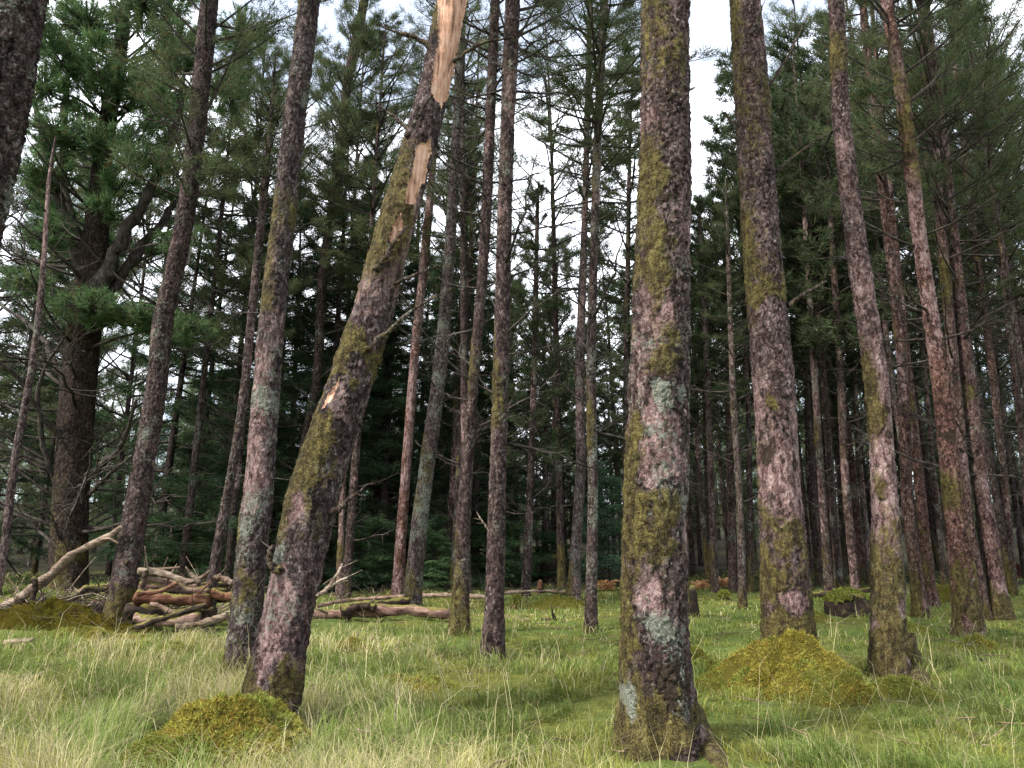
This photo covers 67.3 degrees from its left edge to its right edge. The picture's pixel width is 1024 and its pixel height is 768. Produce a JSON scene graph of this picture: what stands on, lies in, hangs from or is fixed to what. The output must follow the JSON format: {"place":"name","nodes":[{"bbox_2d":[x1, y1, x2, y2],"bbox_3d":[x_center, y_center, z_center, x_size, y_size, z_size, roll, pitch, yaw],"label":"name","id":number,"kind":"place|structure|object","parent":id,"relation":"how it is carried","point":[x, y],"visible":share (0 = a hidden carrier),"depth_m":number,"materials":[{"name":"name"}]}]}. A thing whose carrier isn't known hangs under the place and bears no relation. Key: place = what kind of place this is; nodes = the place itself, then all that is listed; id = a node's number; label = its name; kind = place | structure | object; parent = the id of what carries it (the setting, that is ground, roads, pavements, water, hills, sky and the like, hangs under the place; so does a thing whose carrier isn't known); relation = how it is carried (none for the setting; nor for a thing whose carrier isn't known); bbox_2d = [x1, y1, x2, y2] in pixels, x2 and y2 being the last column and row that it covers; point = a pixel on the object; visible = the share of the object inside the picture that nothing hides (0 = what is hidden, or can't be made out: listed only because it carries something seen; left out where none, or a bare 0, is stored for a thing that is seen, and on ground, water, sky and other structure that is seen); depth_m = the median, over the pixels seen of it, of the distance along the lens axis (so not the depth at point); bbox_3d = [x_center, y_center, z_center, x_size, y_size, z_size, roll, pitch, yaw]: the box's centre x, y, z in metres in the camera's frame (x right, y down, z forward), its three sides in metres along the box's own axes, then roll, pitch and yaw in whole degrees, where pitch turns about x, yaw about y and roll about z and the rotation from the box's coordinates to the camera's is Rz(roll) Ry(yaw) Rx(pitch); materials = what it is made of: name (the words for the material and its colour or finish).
{"place":"outdoors","nodes":[
{"label":"outdoors","id":0,"kind":"place"},
{"bbox_2d":[0,504,1023,767],"bbox_3d":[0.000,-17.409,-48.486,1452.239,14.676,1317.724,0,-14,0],"label":"ground","id":1,"kind":"structure","parent":0,"point":[602,702],"depth_m":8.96,"materials":[{"name":"green plant"}]},
{"bbox_2d":[0,0,49,245],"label":"pine tree","id":2,"kind":"object","parent":1,"relation":"on","point":[22,26],"visible":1,"depth_m":5.86,"materials":[{"name":"brown plant"}]},
{"bbox_2d":[0,145,72,520],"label":"pine tree","id":3,"kind":"object","parent":1,"relation":"on","point":[11,324],"visible":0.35,"depth_m":26.05,"materials":[{"name":"green plant"}]},
{"bbox_2d":[0,137,82,593],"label":"dead tree","id":4,"kind":"object","parent":1,"relation":"on","point":[11,488],"visible":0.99,"depth_m":14.34,"materials":[{"name":"brown wood"}]},
{"bbox_2d":[0,192,120,577],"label":"spruce tree","id":5,"kind":"object","parent":1,"relation":"on","point":[16,527],"visible":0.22,"depth_m":27.59,"materials":[{"name":"green plant"}]},
{"bbox_2d":[0,525,122,608],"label":"fallen branch","id":6,"kind":"object","parent":1,"relation":"on","point":[61,565],"visible":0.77,"depth_m":12.96,"materials":[{"name":"brown wood"}]},
{"bbox_2d":[0,150,143,575],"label":"pine tree","id":7,"kind":"object","parent":1,"relation":"on","point":[35,566],"visible":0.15,"depth_m":30.92,"materials":[{"name":"green plant"}]},
{"bbox_2d":[0,596,155,632],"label":"moss mound","id":8,"kind":"object","parent":1,"relation":"on","point":[49,607],"visible":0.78,"depth_m":12.52,"materials":[{"name":"green plant"}]},
{"bbox_2d":[14,153,166,523],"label":"pine tree","id":9,"kind":"object","parent":1,"relation":"on","point":[117,357],"visible":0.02,"depth_m":34.08,"materials":[{"name":"green plant"}]},
{"bbox_2d":[38,116,206,575],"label":"pine tree","id":10,"kind":"object","parent":1,"relation":"on","point":[132,365],"visible":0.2,"depth_m":29.87,"materials":[{"name":"green plant"}]},
{"bbox_2d":[0,0,274,591],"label":"pine tree","id":11,"kind":"object","parent":1,"relation":"on","point":[90,309],"visible":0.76,"depth_m":20.34,"materials":[{"name":"green plant"}]},
{"bbox_2d":[88,123,245,581],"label":"spruce tree","id":12,"kind":"object","parent":1,"relation":"on","point":[170,430],"visible":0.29,"depth_m":24.14,"materials":[{"name":"green plant"}]},
{"bbox_2d":[132,581,211,608],"bbox_3d":[-5.509,3.435,12.530,1.243,0.442,0.301,0,-14,0],"label":"fallen log","id":13,"kind":"object","parent":1,"relation":"on","point":[177,600],"visible":0.83,"depth_m":12.44,"materials":[{"name":"brown wood"}]},
{"bbox_2d":[90,150,288,583],"bbox_3d":[-11.068,-1.284,28.342,7.142,17.913,7.038,0,-14,0],"label":"spruce tree","id":14,"kind":"object","parent":1,"relation":"on","point":[180,464],"visible":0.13,"depth_m":27.06,"materials":[{"name":"green plant"}]},
{"bbox_2d":[49,0,335,622],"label":"pine tree","id":15,"kind":"object","parent":1,"relation":"on","point":[124,580],"visible":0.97,"depth_m":14.43,"materials":[{"name":"green plant"}]},
{"bbox_2d":[110,23,322,577],"bbox_3d":[-8.608,-2.757,22.578,5.638,17.849,5.739,4,-15,-16],"label":"pine tree","id":16,"kind":"object","parent":1,"relation":"on","point":[240,251],"visible":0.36,"depth_m":21.99,"materials":[{"name":"green plant"}]},
{"bbox_2d":[110,689,327,767],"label":"moss mound","id":17,"kind":"object","parent":1,"relation":"on","point":[236,713],"visible":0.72,"depth_m":5.03,"materials":[{"name":"green plant"},{"name":"grass"}]},
{"bbox_2d":[176,31,318,581],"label":"pine tree","id":18,"kind":"object","parent":1,"relation":"on","point":[253,220],"visible":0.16,"depth_m":27.11,"materials":[{"name":"green plant"}]},
{"bbox_2d":[179,51,325,631],"bbox_3d":[-4.724,-1.064,14.087,2.312,11.363,2.380,0,-14,0],"label":"pine tree","id":19,"kind":"object","parent":1,"relation":"on","point":[214,568],"visible":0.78,"depth_m":14.12,"materials":[{"name":"green plant"}]},
{"bbox_2d":[183,60,325,589],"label":"pine tree","id":20,"kind":"object","parent":1,"relation":"on","point":[295,284],"visible":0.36,"depth_m":21.02,"materials":[{"name":"green plant"}]},
{"bbox_2d":[142,220,370,588],"bbox_3d":[-7.209,0.522,22.456,6.395,11.596,6.692,0,-14,0],"label":"spruce tree","id":21,"kind":"object","parent":1,"relation":"on","point":[201,547],"visible":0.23,"depth_m":21.87,"materials":[{"name":"green plant"}]},
{"bbox_2d":[188,0,325,683],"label":"pine tree","id":22,"kind":"object","parent":1,"relation":"on","point":[254,525],"visible":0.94,"depth_m":9.04,"materials":[{"name":"brown plant"}]},
{"bbox_2d":[176,192,380,584],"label":"spruce tree","id":23,"kind":"object","parent":1,"relation":"on","point":[313,246],"visible":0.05,"depth_m":26.28,"materials":[{"name":"green plant"}]},
{"bbox_2d":[232,16,360,570],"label":"pine tree","id":24,"kind":"object","parent":1,"relation":"on","point":[312,125],"visible":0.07,"depth_m":29.75,"materials":[{"name":"green plant"}]},
{"bbox_2d":[227,0,409,478],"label":"pine tree","id":25,"kind":"object","parent":1,"relation":"on","point":[353,55],"visible":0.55,"depth_m":22.56,"materials":[{"name":"green plant"}]},
{"bbox_2d":[203,118,438,587],"bbox_3d":[-5.401,-1.375,24.141,6.944,16.207,7.250,0,-14,0],"label":"spruce tree","id":26,"kind":"object","parent":1,"relation":"on","point":[336,303],"visible":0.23,"depth_m":23.48,"materials":[{"name":"green plant"}]},
{"bbox_2d":[302,20,396,537],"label":"pine tree","id":27,"kind":"object","parent":1,"relation":"on","point":[357,155],"visible":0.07,"depth_m":33.41,"materials":[{"name":"green plant"}]},
{"bbox_2d":[319,526,393,590],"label":"young spruce","id":28,"kind":"object","parent":1,"relation":"on","point":[374,554],"visible":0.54,"depth_m":21.75,"materials":[{"name":"green plant"}]},
{"bbox_2d":[295,140,423,558],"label":"pine tree","id":29,"kind":"object","parent":1,"relation":"on","point":[382,390],"visible":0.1,"depth_m":24.51,"materials":[{"name":"green plant"}]},
{"bbox_2d":[298,7,450,597],"bbox_3d":[-4.242,-2.934,21.347,4.978,17.721,4.559,0,-14,0],"label":"pine tree","id":30,"kind":"object","parent":1,"relation":"on","point":[398,53],"visible":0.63,"depth_m":21.81,"materials":[{"name":"green plant"}]},
{"bbox_2d":[241,0,513,718],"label":"pine tree","id":31,"kind":"object","parent":1,"relation":"on","point":[312,508],"visible":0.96,"depth_m":6.40,"materials":[{"name":"brown plant"}]},
{"bbox_2d":[273,230,482,590],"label":"spruce tree","id":32,"kind":"object","parent":1,"relation":"on","point":[381,517],"visible":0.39,"depth_m":23.98,"materials":[{"name":"green plant"}]},
{"bbox_2d":[313,594,449,619],"bbox_3d":[-2.318,3.963,13.668,2.414,0.466,0.420,0,-14,0],"label":"fallen log","id":33,"kind":"object","parent":1,"relation":"on","point":[387,610],"visible":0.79,"depth_m":13.65,"materials":[{"name":"brown wood"}]},
{"bbox_2d":[346,158,449,563],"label":"pine tree","id":34,"kind":"object","parent":1,"relation":"on","point":[377,489],"visible":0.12,"depth_m":24.51,"materials":[{"name":"green plant"}]},
{"bbox_2d":[333,261,522,578],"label":"spruce tree","id":35,"kind":"object","parent":1,"relation":"on","point":[444,408],"visible":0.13,"depth_m":27.31,"materials":[{"name":"green plant"}]},
{"bbox_2d":[388,528,475,591],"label":"young spruce","id":36,"kind":"object","parent":1,"relation":"on","point":[444,555],"visible":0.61,"depth_m":21.77,"materials":[{"name":"green plant"}]},
{"bbox_2d":[389,0,480,595],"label":"pine tree","id":37,"kind":"object","parent":1,"relation":"on","point":[398,577],"visible":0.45,"depth_m":20.60,"materials":[{"name":"brown plant"}]},
{"bbox_2d":[395,0,525,606],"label":"pine tree","id":38,"kind":"object","parent":1,"relation":"on","point":[413,588],"visible":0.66,"depth_m":17.31,"materials":[{"name":"brown plant"}]},
{"bbox_2d":[407,84,516,587],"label":"pine tree","id":39,"kind":"object","parent":1,"relation":"on","point":[456,382],"visible":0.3,"depth_m":24.13,"materials":[{"name":"green plant"}]},
{"bbox_2d":[398,22,536,589],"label":"pine tree","id":40,"kind":"object","parent":1,"relation":"on","point":[448,131],"visible":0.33,"depth_m":23.21,"materials":[{"name":"green plant"}]},
{"bbox_2d":[387,246,556,589],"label":"spruce tree","id":41,"kind":"object","parent":1,"relation":"on","point":[477,482],"visible":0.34,"depth_m":24.66,"materials":[{"name":"green plant"}]},
{"bbox_2d":[399,0,550,599],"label":"pine tree","id":42,"kind":"object","parent":1,"relation":"on","point":[463,307],"visible":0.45,"depth_m":20.42,"materials":[{"name":"green plant"}]},
{"bbox_2d":[391,0,608,635],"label":"pine tree","id":43,"kind":"object","parent":1,"relation":"on","point":[459,614],"visible":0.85,"depth_m":12.78,"materials":[{"name":"green plant"}]},
{"bbox_2d":[470,499,537,587],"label":"young spruce","id":44,"kind":"object","parent":1,"relation":"on","point":[479,531],"visible":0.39,"depth_m":23.83,"materials":[{"name":"green plant"}]},
{"bbox_2d":[0,312,1023,566],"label":"wood","id":45,"kind":"object","parent":1,"relation":"on","point":[162,460],"visible":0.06,"depth_m":46.56,"materials":[{"name":"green plant"}]},
{"bbox_2d":[1,584,1023,767],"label":"twig litter","id":46,"kind":"object","parent":1,"relation":"on","point":[624,751],"visible":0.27,"depth_m":8.14,"materials":[{"name":"brown wood"}]},
{"bbox_2d":[480,272,552,577],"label":"pine tree","id":47,"kind":"object","parent":1,"relation":"on","point":[513,380],"visible":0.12,"depth_m":27.38,"materials":[{"name":"green plant"}]},
{"bbox_2d":[430,0,611,664],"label":"pine tree","id":48,"kind":"object","parent":1,"relation":"on","point":[494,611],"visible":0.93,"depth_m":10.23,"materials":[{"name":"green plant"}]},
{"bbox_2d":[480,176,575,597],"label":"pine tree","id":49,"kind":"object","parent":1,"relation":"on","point":[531,245],"visible":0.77,"depth_m":20.57,"materials":[{"name":"green plant"}]},
{"bbox_2d":[486,292,584,555],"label":"pine tree","id":50,"kind":"object","parent":1,"relation":"on","point":[565,396],"visible":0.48,"depth_m":26.29,"materials":[{"name":"green plant"}]},
{"bbox_2d":[490,2,619,588],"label":"pine tree","id":51,"kind":"object","parent":1,"relation":"on","point":[561,567],"visible":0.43,"depth_m":24.38,"materials":[{"name":"green plant"}]},
{"bbox_2d":[515,231,598,551],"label":"pine tree","id":52,"kind":"object","parent":1,"relation":"on","point":[553,497],"visible":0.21,"depth_m":30.59,"materials":[{"name":"green plant"}]},
{"bbox_2d":[527,303,607,557],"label":"pine tree","id":53,"kind":"object","parent":1,"relation":"on","point":[569,333],"visible":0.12,"depth_m":33.50,"materials":[{"name":"green plant"}]},
{"bbox_2d":[511,0,641,599],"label":"pine tree","id":54,"kind":"object","parent":1,"relation":"on","point":[574,571],"visible":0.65,"depth_m":19.96,"materials":[{"name":"green plant"}]},
{"bbox_2d":[563,323,622,574],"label":"pine tree","id":55,"kind":"object","parent":1,"relation":"on","point":[602,407],"visible":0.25,"depth_m":30.48,"materials":[{"name":"green plant"}]},
{"bbox_2d":[569,459,621,581],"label":"young spruce","id":56,"kind":"object","parent":1,"relation":"on","point":[613,481],"visible":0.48,"depth_m":25.60,"materials":[{"name":"green plant"}]},
{"bbox_2d":[567,206,632,560],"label":"pine tree","id":57,"kind":"object","parent":1,"relation":"on","point":[602,229],"visible":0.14,"depth_m":35.31,"materials":[{"name":"green plant"}]},
{"bbox_2d":[585,264,634,528],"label":"pine tree","id":58,"kind":"object","parent":1,"relation":"on","point":[604,392],"visible":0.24,"depth_m":29.74,"materials":[{"name":"green plant"}]},
{"bbox_2d":[512,0,722,633],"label":"pine tree","id":59,"kind":"object","parent":1,"relation":"on","point":[599,54],"visible":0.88,"depth_m":13.41,"materials":[{"name":"green plant"}]},
{"bbox_2d":[566,44,693,566],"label":"pine tree","id":60,"kind":"object","parent":1,"relation":"on","point":[626,291],"visible":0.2,"depth_m":22.71,"materials":[{"name":"green plant"}]},
{"bbox_2d":[609,0,729,767],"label":"pine tree","id":61,"kind":"object","parent":1,"relation":"on","point":[657,692],"visible":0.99,"depth_m":5.77,"materials":[{"name":"brown plant"}]},
{"bbox_2d":[689,256,740,582],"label":"pine tree","id":62,"kind":"object","parent":1,"relation":"on","point":[695,415],"visible":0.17,"depth_m":24.95,"materials":[{"name":"green plant"}]},
{"bbox_2d":[690,197,752,590],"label":"pine tree","id":63,"kind":"object","parent":1,"relation":"on","point":[732,546],"visible":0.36,"depth_m":22.52,"materials":[{"name":"green plant"}]},
{"bbox_2d":[689,238,753,548],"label":"pine tree","id":64,"kind":"object","parent":1,"relation":"on","point":[718,414],"visible":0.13,"depth_m":26.26,"materials":[{"name":"green plant"}]},
{"bbox_2d":[689,191,755,592],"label":"pine tree","id":65,"kind":"object","parent":1,"relation":"on","point":[704,323],"visible":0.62,"depth_m":21.91,"materials":[{"name":"green plant"}]},
{"bbox_2d":[686,267,758,569],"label":"pine tree","id":66,"kind":"object","parent":1,"relation":"on","point":[721,461],"visible":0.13,"depth_m":33.62,"materials":[{"name":"green plant"}]},
{"bbox_2d":[690,44,816,592],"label":"pine tree","id":67,"kind":"object","parent":1,"relation":"on","point":[723,79],"visible":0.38,"depth_m":23.34,"materials":[{"name":"green plant"}]},
{"bbox_2d":[689,177,817,608],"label":"pine tree","id":68,"kind":"object","parent":1,"relation":"on","point":[742,601],"visible":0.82,"depth_m":17.30,"materials":[{"name":"green plant"}]},
{"bbox_2d":[711,0,843,641],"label":"pine tree","id":69,"kind":"object","parent":1,"relation":"on","point":[786,593],"visible":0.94,"depth_m":8.47,"materials":[{"name":"brown plant"}]},
{"bbox_2d":[697,626,887,709],"bbox_3d":[2.647,2.755,7.466,1.897,0.773,1.677,0,-14,0],"label":"moss mound","id":70,"kind":"object","parent":1,"relation":"on","point":[790,659],"visible":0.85,"depth_m":7.21,"materials":[{"name":"green plant"}]},
{"bbox_2d":[735,92,873,562],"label":"pine tree","id":71,"kind":"object","parent":1,"relation":"on","point":[793,338],"visible":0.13,"depth_m":24.91,"materials":[{"name":"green plant"}]},
{"bbox_2d":[727,12,887,590],"bbox_3d":[8.810,-3.031,23.063,3.949,18.639,4.447,5,-15,-18],"label":"pine tree","id":72,"kind":"object","parent":1,"relation":"on","point":[778,103],"visible":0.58,"depth_m":22.82,"materials":[{"name":"green plant"}]},
{"bbox_2d":[732,0,889,587],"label":"pine tree","id":73,"kind":"object","parent":1,"relation":"on","point":[834,525],"visible":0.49,"depth_m":23.02,"materials":[{"name":"green plant"}]},
{"bbox_2d":[772,85,852,584],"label":"pine tree","id":74,"kind":"object","parent":1,"relation":"on","point":[818,570],"visible":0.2,"depth_m":24.34,"materials":[{"name":"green plant"}]},
{"bbox_2d":[783,80,872,575],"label":"pine tree","id":75,"kind":"object","parent":1,"relation":"on","point":[854,354],"visible":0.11,"depth_m":25.64,"materials":[{"name":"green plant"}]},
{"bbox_2d":[773,45,902,538],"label":"pine tree","id":76,"kind":"object","parent":1,"relation":"on","point":[781,75],"visible":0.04,"depth_m":27.01,"materials":[{"name":"green plant"}]},
{"bbox_2d":[774,3,913,589],"bbox_3d":[9.954,-3.205,22.151,4.150,18.507,4.226,0,-14,0],"label":"pine tree","id":77,"kind":"object","parent":1,"relation":"on","point":[846,491],"visible":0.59,"depth_m":22.05,"materials":[{"name":"green plant"}]},
{"bbox_2d":[822,585,869,617],"bbox_3d":[6.622,4.327,15.074,1.009,0.747,1.284,-8,-16,28],"label":"mossy stump","id":78,"kind":"object","parent":1,"relation":"on","point":[841,602],"visible":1,"depth_m":14.78,"materials":[{"name":"green plant"}]},
{"bbox_2d":[791,86,907,582],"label":"pine tree","id":79,"kind":"object","parent":1,"relation":"on","point":[862,495],"visible":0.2,"depth_m":25.22,"materials":[{"name":"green plant"}]},
{"bbox_2d":[802,88,899,582],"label":"pine tree","id":80,"kind":"object","parent":1,"relation":"on","point":[859,539],"visible":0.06,"depth_m":25.30,"materials":[{"name":"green plant"}]},
{"bbox_2d":[791,0,918,443],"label":"pine tree","id":81,"kind":"object","parent":1,"relation":"on","point":[888,353],"visible":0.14,"depth_m":22.57,"materials":[{"name":"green plant"}]},
{"bbox_2d":[774,0,937,690],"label":"pine tree","id":82,"kind":"object","parent":1,"relation":"on","point":[892,642],"visible":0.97,"depth_m":8.91,"materials":[{"name":"brown plant"}]},
{"bbox_2d":[784,1,967,618],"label":"pine tree","id":83,"kind":"object","parent":1,"relation":"on","point":[919,604],"visible":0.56,"depth_m":15.70,"materials":[{"name":"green plant"}]},
{"bbox_2d":[787,0,965,605],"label":"pine tree","id":84,"kind":"object","parent":1,"relation":"on","point":[924,539],"visible":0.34,"depth_m":17.72,"materials":[{"name":"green plant"}]},
{"bbox_2d":[784,0,1023,636],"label":"pine tree","id":85,"kind":"object","parent":1,"relation":"on","point":[967,613],"visible":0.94,"depth_m":13.33,"materials":[{"name":"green plant"}]},
{"bbox_2d":[868,672,955,703],"bbox_3d":[3.674,2.917,7.316,1.152,0.345,0.693,0,-14,0],"label":"moss mound","id":86,"kind":"object","parent":1,"relation":"on","point":[901,682],"visible":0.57,"depth_m":7.22,"materials":[{"name":"green plant"}]},
{"bbox_2d":[848,49,977,577],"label":"pine tree","id":87,"kind":"object","parent":1,"relation":"on","point":[925,454],"visible":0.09,"depth_m":28.43,"materials":[{"name":"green plant"}]},
{"bbox_2d":[818,0,1023,620],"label":"pine tree","id":88,"kind":"object","parent":1,"relation":"on","point":[948,314],"visible":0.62,"depth_m":15.26,"materials":[{"name":"green plant"}]},
{"bbox_2d":[860,55,988,585],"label":"pine tree","id":89,"kind":"object","parent":1,"relation":"on","point":[937,512],"visible":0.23,"depth_m":23.71,"materials":[{"name":"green plant"}]},
{"bbox_2d":[860,27,1000,532],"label":"pine tree","id":90,"kind":"object","parent":1,"relation":"on","point":[908,325],"visible":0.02,"depth_m":27.28,"materials":[{"name":"green plant"}]},
{"bbox_2d":[845,0,1023,619],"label":"pine tree","id":91,"kind":"object","parent":1,"relation":"on","point":[1000,602],"visible":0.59,"depth_m":15.26,"materials":[{"name":"green plant"}]},
{"bbox_2d":[864,0,1023,595],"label":"pine tree","id":92,"kind":"object","parent":1,"relation":"on","point":[1010,577],"visible":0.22,"depth_m":20.34,"materials":[{"name":"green plant"}]},
{"bbox_2d":[891,0,1023,470],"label":"pine tree","id":93,"kind":"object","parent":1,"relation":"on","point":[1005,253],"visible":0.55,"depth_m":20.49,"materials":[{"name":"green plant"}]},
{"bbox_2d":[911,1,1023,591],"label":"pine tree","id":94,"kind":"object","parent":1,"relation":"on","point":[1001,463],"visible":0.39,"depth_m":21.12,"materials":[{"name":"green plant"}]},
{"bbox_2d":[916,0,1023,452],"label":"pine tree","id":95,"kind":"object","parent":1,"relation":"on","point":[1019,45],"visible":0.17,"depth_m":24.65,"materials":[{"name":"green plant"}]},
{"bbox_2d":[923,0,1023,505],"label":"pine tree","id":96,"kind":"object","parent":1,"relation":"on","point":[1016,391],"visible":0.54,"depth_m":20.62,"materials":[{"name":"green plant"}]},
{"bbox_2d":[924,46,1023,488],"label":"pine tree","id":97,"kind":"object","parent":1,"relation":"on","point":[1019,318],"visible":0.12,"depth_m":23.39,"materials":[{"name":"green plant"}]},
{"bbox_2d":[935,53,1023,579],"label":"pine tree","id":98,"kind":"object","parent":1,"relation":"on","point":[1019,535],"visible":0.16,"depth_m":27.19,"materials":[{"name":"brown plant"}]},
{"bbox_2d":[0,0,1023,503],"label":"sky","id":99,"kind":"structure","parent":0,"point":[709,20],"materials":[{"name":"white"}]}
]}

